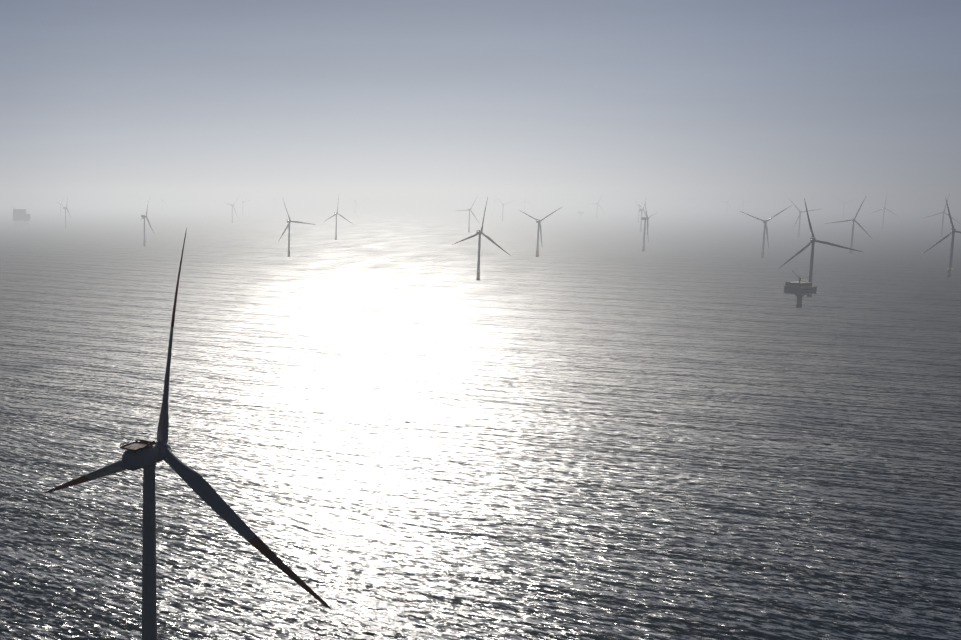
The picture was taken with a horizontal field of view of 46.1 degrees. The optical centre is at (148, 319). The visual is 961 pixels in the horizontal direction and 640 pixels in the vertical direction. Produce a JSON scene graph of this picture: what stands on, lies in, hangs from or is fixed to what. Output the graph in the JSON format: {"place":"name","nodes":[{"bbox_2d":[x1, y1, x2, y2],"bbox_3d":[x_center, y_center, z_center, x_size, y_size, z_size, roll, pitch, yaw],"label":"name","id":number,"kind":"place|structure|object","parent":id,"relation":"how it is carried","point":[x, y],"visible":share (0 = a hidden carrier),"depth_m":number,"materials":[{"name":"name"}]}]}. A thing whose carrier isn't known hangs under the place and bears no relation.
{"place":"outdoors","nodes":[
{"label":"outdoors","id":0,"kind":"place"},
{"bbox_2d":[143,218,145,245],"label":"turbine tower","id":1,"kind":"structure","parent":0,"point":[144,234],"depth_m":3706.00,"materials":[{"name":"grey metal"}]},
{"bbox_2d":[142,201,154,233],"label":"turbine rotor","id":2,"kind":"object","parent":1,"relation":"attached to","point":[148,219],"visible":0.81,"depth_m":3690.86,"materials":[{"name":"grey metal"}]},
{"bbox_2d":[142,467,156,639],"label":"turbine tower","id":3,"kind":"structure","parent":0,"point":[149,616],"depth_m":378.37,"materials":[{"name":"grey metal"}]},
{"bbox_2d":[120,433,165,470],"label":"turbine nacelle","id":4,"kind":"object","parent":3,"relation":"on","point":[142,453],"visible":1,"depth_m":369.29,"materials":[{"name":"grey metal"}]},
{"bbox_2d":[287,223,290,256],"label":"turbine tower","id":5,"kind":"structure","parent":0,"point":[288,250],"depth_m":3126.50,"materials":[{"name":"grey metal"}]},
{"bbox_2d":[278,200,315,241],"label":"turbine rotor","id":6,"kind":"object","parent":5,"relation":"attached to","point":[287,226],"visible":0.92,"depth_m":3128.23,"materials":[{"name":"grey metal"}]},
{"bbox_2d":[335,214,336,239],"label":"turbine tower","id":7,"kind":"structure","parent":0,"point":[336,229],"depth_m":4177.02,"materials":[{"name":"grey metal"}]},
{"bbox_2d":[325,197,352,223],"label":"turbine rotor","id":8,"kind":"object","parent":7,"relation":"attached to","point":[338,214],"visible":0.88,"depth_m":4170.60,"materials":[{"name":"grey metal"}]},
{"bbox_2d":[455,196,479,223],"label":"turbine rotor","id":9,"kind":"object","parent":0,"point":[471,211],"visible":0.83,"depth_m":4893.85,"materials":[{"name":"grey metal"}]},
{"bbox_2d":[476,235,480,279],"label":"turbine tower","id":10,"kind":"structure","parent":0,"point":[478,263],"depth_m":2308.92,"materials":[{"name":"grey metal"}]},
{"bbox_2d":[0,191,960,639],"bbox_3d":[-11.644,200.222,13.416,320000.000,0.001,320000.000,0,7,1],"label":"sea","id":11,"kind":"structure","parent":0,"point":[390,417],"depth_m":934.59,"materials":[{"name":"liquid"}]},
{"bbox_2d":[12,208,30,225],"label":"offshore platform","id":12,"kind":"structure","parent":11,"relation":"on","point":[21,215],"depth_m":5697.90,"materials":[{"name":"grey"}]},
{"bbox_2d":[44,228,330,608],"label":"turbine rotor","id":13,"kind":"object","parent":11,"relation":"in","point":[201,487],"visible":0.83,"depth_m":372.13,"materials":[{"name":"grey metal"}]},
{"bbox_2d":[519,207,561,243],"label":"turbine rotor","id":14,"kind":"object","parent":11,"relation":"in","point":[540,222],"visible":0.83,"depth_m":3117.57,"materials":[{"name":"grey metal"}]},
{"bbox_2d":[645,202,655,241],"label":"turbine rotor","id":15,"kind":"object","parent":11,"relation":"in","point":[647,220],"visible":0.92,"depth_m":3403.51,"materials":[{"name":"grey metal"}]},
{"bbox_2d":[784,271,817,307],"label":"substation","id":16,"kind":"object","parent":11,"relation":"in","point":[799,289],"visible":1,"depth_m":1770.41,"materials":[{"name":"grey metal"}]},
{"bbox_2d":[790,200,819,228],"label":"turbine rotor","id":17,"kind":"object","parent":11,"relation":"in","point":[799,214],"visible":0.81,"depth_m":4400.07,"materials":[{"name":"grey metal"}]},
{"bbox_2d":[825,197,870,236],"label":"turbine rotor","id":18,"kind":"object","parent":11,"relation":"in","point":[855,218],"visible":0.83,"depth_m":3278.50,"materials":[{"name":"grey metal"}]},
{"bbox_2d":[867,192,895,214],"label":"turbine rotor","id":19,"kind":"object","parent":11,"relation":"in","point":[882,208],"visible":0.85,"depth_m":5330.41,"materials":[{"name":"grey metal"}]},
{"bbox_2d":[924,194,958,222],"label":"turbine rotor","id":20,"kind":"object","parent":11,"relation":"in","point":[944,210],"visible":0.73,"depth_m":4377.08,"materials":[{"name":"grey metal"}]},
{"bbox_2d":[0,0,960,190],"label":"sky","id":21,"kind":"structure","parent":0,"point":[96,95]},
{"bbox_2d":[452,198,510,255],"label":"turbine rotor","id":22,"kind":"object","parent":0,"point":[488,238],"visible":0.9,"depth_m":2301.68,"materials":[{"name":"grey metal"}]},
{"bbox_2d":[536,223,539,256],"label":"turbine tower","id":23,"kind":"structure","parent":0,"point":[537,252],"depth_m":3115.61,"materials":[{"name":"grey metal"}]},
{"bbox_2d":[642,220,645,250],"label":"turbine tower","id":24,"kind":"structure","parent":0,"point":[643,248],"depth_m":3401.50,"materials":[{"name":"grey metal"}]},
{"bbox_2d":[761,223,765,257],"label":"turbine tower","id":25,"kind":"structure","parent":0,"point":[762,251],"depth_m":3078.86,"materials":[{"name":"grey metal"}]},
{"bbox_2d":[740,205,791,247],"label":"turbine rotor","id":26,"kind":"object","parent":25,"relation":"attached to","point":[766,223],"visible":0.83,"depth_m":3081.12,"materials":[{"name":"grey metal"}]},
{"bbox_2d":[797,213,800,236],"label":"turbine tower","id":27,"kind":"structure","parent":0,"point":[798,234],"depth_m":4393.35,"materials":[{"name":"grey metal"}]},
{"bbox_2d":[806,243,814,296],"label":"turbine tower","id":28,"kind":"structure","parent":0,"point":[811,265],"depth_m":1951.38,"materials":[{"name":"grey metal"}]},
{"bbox_2d":[778,198,861,268],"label":"turbine rotor","id":29,"kind":"object","parent":28,"relation":"attached to","point":[810,243],"visible":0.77,"depth_m":1952.84,"materials":[{"name":"grey metal"}]},
{"bbox_2d":[849,221,853,253],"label":"turbine tower","id":30,"kind":"structure","parent":0,"point":[851,247],"depth_m":3285.24,"materials":[{"name":"grey metal"}]},
{"bbox_2d":[940,213,943,236],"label":"turbine tower","id":31,"kind":"structure","parent":0,"point":[941,235],"depth_m":4383.54,"materials":[{"name":"grey metal"}]},
{"bbox_2d":[947,233,954,276],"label":"turbine tower","id":32,"kind":"structure","parent":0,"point":[950,269],"depth_m":2392.56,"materials":[{"name":"grey metal"}]},
{"bbox_2d":[924,200,960,252],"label":"turbine rotor","id":33,"kind":"object","parent":32,"relation":"attached to","point":[950,233],"visible":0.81,"depth_m":2395.96,"materials":[{"name":"grey metal"}]}
]}

